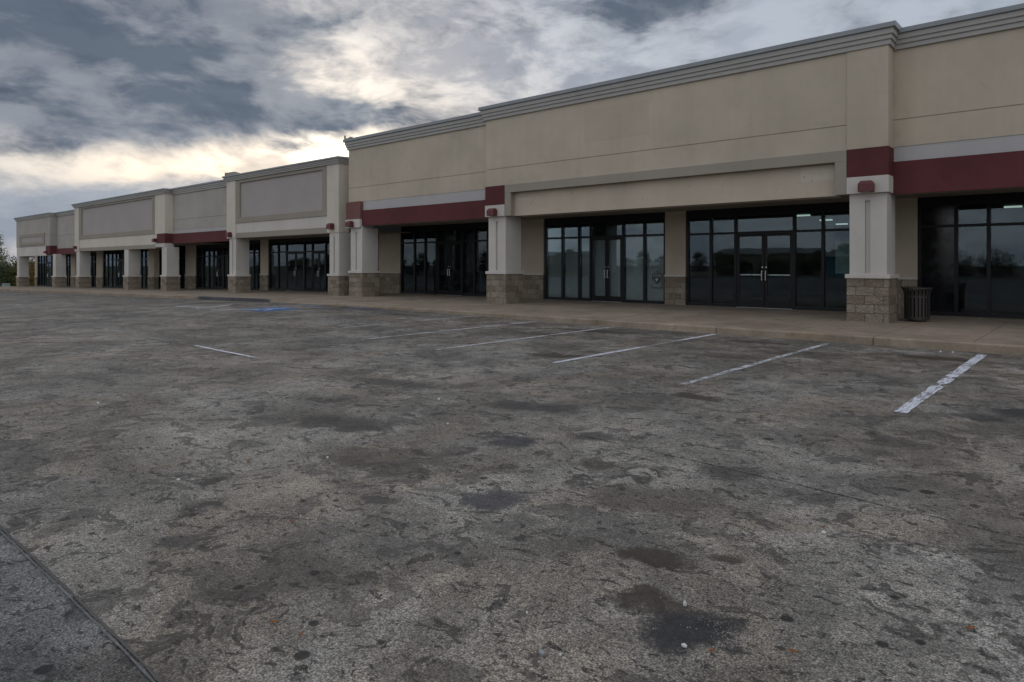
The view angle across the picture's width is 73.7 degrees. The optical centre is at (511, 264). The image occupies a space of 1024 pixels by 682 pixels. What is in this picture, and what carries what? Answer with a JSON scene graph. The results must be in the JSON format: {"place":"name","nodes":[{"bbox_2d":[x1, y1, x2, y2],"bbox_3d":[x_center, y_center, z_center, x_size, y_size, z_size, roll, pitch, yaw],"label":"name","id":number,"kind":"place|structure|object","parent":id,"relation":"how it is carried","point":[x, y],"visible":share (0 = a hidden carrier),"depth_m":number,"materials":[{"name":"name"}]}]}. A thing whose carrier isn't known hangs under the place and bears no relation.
{"place":"outdoors","nodes":[
{"label":"outdoors","id":0,"kind":"place"},
{"bbox_2d":[0,291,1023,681],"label":"parking lot","id":1,"kind":"structure","parent":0,"point":[204,569],"depth_m":4.33,"materials":[{"name":"grey asphalt"}]},
{"bbox_2d":[0,530,154,681],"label":"seam edge","id":2,"kind":"object","parent":1,"relation":"on","point":[109,636],"visible":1,"depth_m":2.88,"materials":[{"name":"concrete"}]},
{"bbox_2d":[0,525,164,681],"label":"seam sealant","id":3,"kind":"object","parent":1,"relation":"on","point":[157,677],"visible":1,"depth_m":2.96,"materials":[{"name":"black asphalt"}]},
{"bbox_2d":[194,345,253,357],"bbox_3d":[-4.970,1.492,11.812,2.504,0.001,0.088,0,0,44],"label":"painted dash","id":4,"kind":"object","parent":1,"relation":"on","point":[223,351],"visible":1,"depth_m":11.79,"materials":[{"name":"white paint"}]},
{"bbox_2d":[199,296,271,301],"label":"painted kerb","id":5,"kind":"structure","parent":1,"relation":"on","point":[233,299],"depth_m":29.03,"materials":[{"name":"grey concrete"}]},
{"bbox_2d":[238,307,294,311],"bbox_3d":[-7.899,1.439,22.237,1.600,0.024,1.386,0,0,41],"label":"accessible bay marking","id":6,"kind":"object","parent":1,"relation":"on","point":[271,309],"visible":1,"depth_m":22.25,"materials":[{"name":"blue paint"}]},
{"bbox_2d":[344,316,470,327],"bbox_3d":[-2.522,1.467,17.828,0.126,0.026,4.401,0,0,41],"label":"parking line","id":7,"kind":"object","parent":1,"relation":"on","point":[401,322],"visible":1,"depth_m":17.16,"materials":[{"name":"white paint"}]},
{"bbox_2d":[362,321,536,339],"bbox_3d":[-1.156,1.482,15.812,0.124,0.017,5.651,0,0,41],"label":"parking line","id":8,"kind":"object","parent":1,"relation":"on","point":[445,330],"visible":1,"depth_m":15.46,"materials":[{"name":"white paint"}]},
{"bbox_2d":[0,312,1023,538],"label":"pavement joint","id":9,"kind":"object","parent":1,"relation":"on","point":[545,426],"visible":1,"depth_m":6.18,"materials":[{"name":"black asphalt"}]},
{"bbox_2d":[437,327,609,349],"bbox_3d":[0.548,1.488,14.231,0.119,0.006,5.801,0,0,41],"label":"parking line","id":10,"kind":"object","parent":1,"relation":"on","point":[521,338],"visible":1,"depth_m":13.65,"materials":[{"name":"white paint"}]},
{"bbox_2d":[50,389,1017,655],"bbox_3d":[0.989,1.495,4.540,7.388,0.007,5.736,0,0,41],"label":"grit","id":11,"kind":"object","parent":1,"relation":"on","point":[526,553],"visible":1,"depth_m":4.52,"materials":[{"name":"grey gravel"}]},
{"bbox_2d":[538,649,544,656],"bbox_3d":[0.112,1.489,2.632,0.020,0.020,0.034,0,0,-34],"label":"foil scrap","id":12,"kind":"object","parent":1,"relation":"on","point":[541,652],"visible":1,"depth_m":2.62,"materials":[{"name":"metal"}]},
{"bbox_2d":[218,315,1023,390],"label":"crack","id":13,"kind":"object","parent":1,"relation":"on","point":[484,333],"visible":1,"depth_m":15.51,"materials":[{"name":"black asphalt"}]},
{"bbox_2d":[553,334,715,362],"bbox_3d":[2.508,1.491,12.593,0.127,0.002,5.701,0,0,41],"label":"parking line","id":14,"kind":"object","parent":1,"relation":"on","point":[623,350],"visible":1,"depth_m":11.65,"materials":[{"name":"white paint"}]},
{"bbox_2d":[295,303,986,352],"bbox_3d":[1.198,1.454,17.399,26.947,0.090,0.397,0,0,41],"label":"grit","id":15,"kind":"object","parent":1,"relation":"on","point":[668,331],"visible":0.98,"depth_m":15.30,"materials":[{"name":"grey gravel"}]},
{"bbox_2d":[684,343,827,383],"bbox_3d":[4.077,1.492,10.786,0.122,0.001,5.930,0,0,41],"label":"parking line","id":16,"kind":"object","parent":1,"relation":"on","point":[749,365],"visible":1,"depth_m":10.40,"materials":[{"name":"white paint"}]},
{"bbox_2d":[894,354,985,412],"bbox_3d":[5.881,1.492,9.145,0.154,0.001,5.921,0,0,41],"label":"parking line","id":17,"kind":"object","parent":1,"relation":"on","point":[907,407],"visible":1,"depth_m":8.39,"materials":[{"name":"white paint"}]},
{"bbox_2d":[0,286,1023,345],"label":"pavement","id":18,"kind":"structure","parent":0,"point":[1007,331],"depth_m":19.02,"materials":[{"name":"concrete"}]},
{"bbox_2d":[901,287,932,321],"bbox_3d":[9.700,0.944,16.372,0.672,0.812,0.672,0,0,41],"label":"litter bin","id":19,"kind":"object","parent":18,"relation":"on","point":[916,303],"visible":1,"depth_m":16.17,"materials":[{"name":"black metal"}]},
{"bbox_2d":[0,0,1023,263],"label":"sky","id":20,"kind":"structure","parent":0,"point":[100,99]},
{"bbox_3d":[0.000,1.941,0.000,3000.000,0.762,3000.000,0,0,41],"label":"ground","id":21,"kind":"structure","parent":0,"visible":0},
{"bbox_2d":[0,231,10,276],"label":"conifer tree","id":22,"kind":"object","parent":21,"relation":"on","point":[1,255],"visible":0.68,"depth_m":78.17,"materials":[{"name":"green plant"}]},
{"bbox_2d":[0,256,16,285],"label":"dark shrub","id":23,"kind":"object","parent":21,"relation":"on","point":[8,280],"visible":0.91,"depth_m":74.04,"materials":[{"name":"green plant"}]},
{"bbox_2d":[1,251,16,284],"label":"dark shrub","id":24,"kind":"object","parent":21,"relation":"on","point":[7,265],"visible":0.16,"depth_m":79.96,"materials":[{"name":"green plant"}]},
{"bbox_2d":[3,256,34,282],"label":"dark shrub","id":25,"kind":"object","parent":21,"relation":"on","point":[32,257],"visible":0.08,"depth_m":78.93,"materials":[{"name":"green plant"}]},
{"bbox_2d":[4,257,34,285],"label":"yellow shrub","id":26,"kind":"object","parent":21,"relation":"on","point":[32,275],"visible":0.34,"depth_m":75.16,"materials":[{"name":"green plant"}]},
{"bbox_2d":[13,156,409,295],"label":"shop row","id":27,"kind":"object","parent":21,"relation":"on","point":[281,228],"visible":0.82,"depth_m":41.17,"materials":[{"name":"paint"}]},
{"bbox_2d":[38,256,52,285],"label":"storefront window","id":28,"kind":"structure","parent":27,"relation":"in","point":[42,260],"depth_m":64.28,"materials":[{"name":"black glass"}]},
{"bbox_2d":[46,263,48,285],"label":"door","id":29,"kind":"structure","parent":27,"relation":"in","point":[47,264],"depth_m":63.64,"materials":[{"name":"black glass"}]},
{"bbox_2d":[48,263,50,285],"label":"door","id":30,"kind":"structure","parent":27,"relation":"in","point":[49,272],"depth_m":63.15,"materials":[{"name":"black glass"}]},
{"bbox_2d":[66,254,70,286],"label":"storefront window","id":31,"kind":"structure","parent":27,"relation":"in","point":[68,256],"depth_m":59.80,"materials":[{"name":"black glass"}]},
{"bbox_2d":[91,251,95,286],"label":"storefront window","id":32,"kind":"structure","parent":27,"relation":"in","point":[93,253],"depth_m":55.73,"materials":[{"name":"black glass"}]},
{"bbox_2d":[116,260,119,287],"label":"door","id":33,"kind":"structure","parent":27,"relation":"in","point":[117,261],"depth_m":52.18,"materials":[{"name":"black glass"}]},
{"bbox_2d":[119,260,123,287],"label":"door","id":34,"kind":"structure","parent":27,"relation":"in","point":[121,261],"depth_m":51.73,"materials":[{"name":"black glass"}]},
{"bbox_2d":[103,250,140,287],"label":"storefront window","id":35,"kind":"structure","parent":27,"relation":"in","point":[109,257],"depth_m":53.12,"materials":[{"name":"black glass"}]},
{"bbox_2d":[141,249,147,288],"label":"storefront window","id":36,"kind":"structure","parent":27,"relation":"in","point":[144,252],"depth_m":48.94,"materials":[{"name":"black glass"}]},
{"bbox_2d":[177,246,184,287],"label":"storefront window","id":37,"kind":"structure","parent":27,"relation":"in","point":[181,248],"depth_m":48.64,"materials":[{"name":"black glass"}]},
{"bbox_2d":[196,244,228,288],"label":"storefront window","id":38,"kind":"structure","parent":27,"relation":"in","point":[205,254],"depth_m":45.96,"materials":[{"name":"black glass"}]},
{"bbox_2d":[214,257,217,288],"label":"door","id":39,"kind":"structure","parent":27,"relation":"in","point":[215,258],"depth_m":45.36,"materials":[{"name":"black glass"}]},
{"bbox_2d":[217,256,222,288],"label":"door","id":40,"kind":"structure","parent":27,"relation":"in","point":[220,258],"depth_m":44.95,"materials":[{"name":"black glass"}]},
{"bbox_2d":[249,240,259,289],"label":"storefront window","id":41,"kind":"structure","parent":27,"relation":"in","point":[254,245],"depth_m":42.05,"materials":[{"name":"black glass"}]},
{"bbox_2d":[287,253,295,290],"bbox_3d":[-12.709,0.380,39.271,0.938,2.184,0.139,0,0,41],"label":"door","id":42,"kind":"structure","parent":27,"relation":"in","point":[291,257],"depth_m":39.31,"materials":[{"name":"black glass"}]},
{"bbox_2d":[269,237,329,291],"bbox_3d":[-11.896,0.007,38.650,6.875,3.054,0.130,0,0,41],"label":"storefront window","id":43,"kind":"structure","parent":27,"relation":"in","point":[278,248],"depth_m":39.09,"materials":[{"name":"black glass"}]},
{"bbox_2d":[295,252,303,290],"bbox_3d":[-12.029,0.380,38.680,0.837,2.184,0.139,0,0,41],"label":"door","id":44,"kind":"structure","parent":27,"relation":"in","point":[299,275],"depth_m":38.70,"materials":[{"name":"black glass"}]},
{"bbox_2d":[313,252,318,290],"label":"door","id":45,"kind":"structure","parent":27,"relation":"in","point":[315,254],"depth_m":37.66,"materials":[{"name":"black glass"}]},
{"bbox_2d":[318,252,324,291],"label":"door","id":46,"kind":"structure","parent":27,"relation":"in","point":[321,273],"depth_m":37.29,"materials":[{"name":"black glass"}]},
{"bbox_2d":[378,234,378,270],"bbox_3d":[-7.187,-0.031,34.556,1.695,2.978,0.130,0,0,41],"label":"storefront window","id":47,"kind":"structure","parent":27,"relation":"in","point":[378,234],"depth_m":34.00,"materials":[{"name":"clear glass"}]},
{"bbox_2d":[0,289,1023,354],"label":"kerb","id":48,"kind":"structure","parent":21,"relation":"on","point":[943,345],"depth_m":14.73,"materials":[{"name":"concrete"}]},
{"bbox_2d":[343,3,1023,322],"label":"store building","id":49,"kind":"structure","parent":21,"relation":"on","point":[864,174],"depth_m":20.44,"materials":[{"name":"beige paint"}]},
{"bbox_2d":[438,242,449,294],"bbox_3d":[-3.113,0.163,30.929,0.788,2.350,0.139,0,0,41],"label":"door","id":50,"kind":"structure","parent":49,"relation":"in","point":[443,248],"depth_m":30.95,"materials":[{"name":"black glass"}]},
{"bbox_2d":[401,222,488,296],"bbox_3d":[-2.807,-0.215,30.762,6.605,3.230,0.150,0,0,41],"label":"storefront window","id":51,"kind":"structure","parent":49,"relation":"in","point":[419,247],"depth_m":31.20,"materials":[{"name":"black glass"}]},
{"bbox_2d":[449,242,460,294],"bbox_3d":[-2.523,0.163,30.417,0.748,2.350,0.139,0,0,41],"label":"door","id":52,"kind":"structure","parent":49,"relation":"in","point":[455,247],"depth_m":30.48,"materials":[{"name":"black glass"}]},
{"bbox_2d":[592,238,606,300],"bbox_3d":[3.231,0.163,25.415,0.678,2.350,0.139,0,0,41],"label":"door","id":53,"kind":"structure","parent":49,"relation":"in","point":[594,298],"depth_m":25.39,"materials":[{"name":"black metal"}]},
{"bbox_2d":[544,212,664,303],"bbox_3d":[3.348,-0.215,25.412,5.335,3.230,0.150,0,0,41],"label":"storefront window","id":54,"kind":"structure","parent":49,"relation":"in","point":[570,259],"depth_m":25.42,"materials":[{"name":"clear glass"}]},
{"bbox_2d":[607,237,621,301],"bbox_3d":[3.737,0.163,24.975,0.637,2.350,0.139,0,0,41],"label":"door","id":55,"kind":"structure","parent":49,"relation":"in","point":[609,298],"depth_m":25.08,"materials":[{"name":"black metal"}]},
{"bbox_2d":[737,233,764,307],"bbox_3d":[7.567,0.173,21.685,0.877,2.330,0.199,0,0,41],"label":"door","id":56,"kind":"structure","parent":49,"relation":"in","point":[759,304],"depth_m":21.65,"materials":[{"name":"black metal"}]},
{"bbox_2d":[686,202,849,311],"bbox_3d":[7.919,-0.215,21.425,5.265,3.230,0.130,0,0,41],"label":"storefront window","id":57,"kind":"structure","parent":49,"relation":"in","point":[823,208],"depth_m":21.39,"materials":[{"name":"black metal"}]},
{"bbox_2d":[765,232,792,308],"bbox_3d":[8.232,0.173,21.107,0.858,2.330,0.199,0,0,41],"label":"door","id":58,"kind":"structure","parent":49,"relation":"in","point":[785,305],"depth_m":21.09,"materials":[{"name":"black metal"}]},
{"bbox_2d":[918,192,1023,318],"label":"storefront window","id":59,"kind":"structure","parent":49,"relation":"in","point":[938,217],"depth_m":18.22,"materials":[{"name":"black glass"}]}
]}

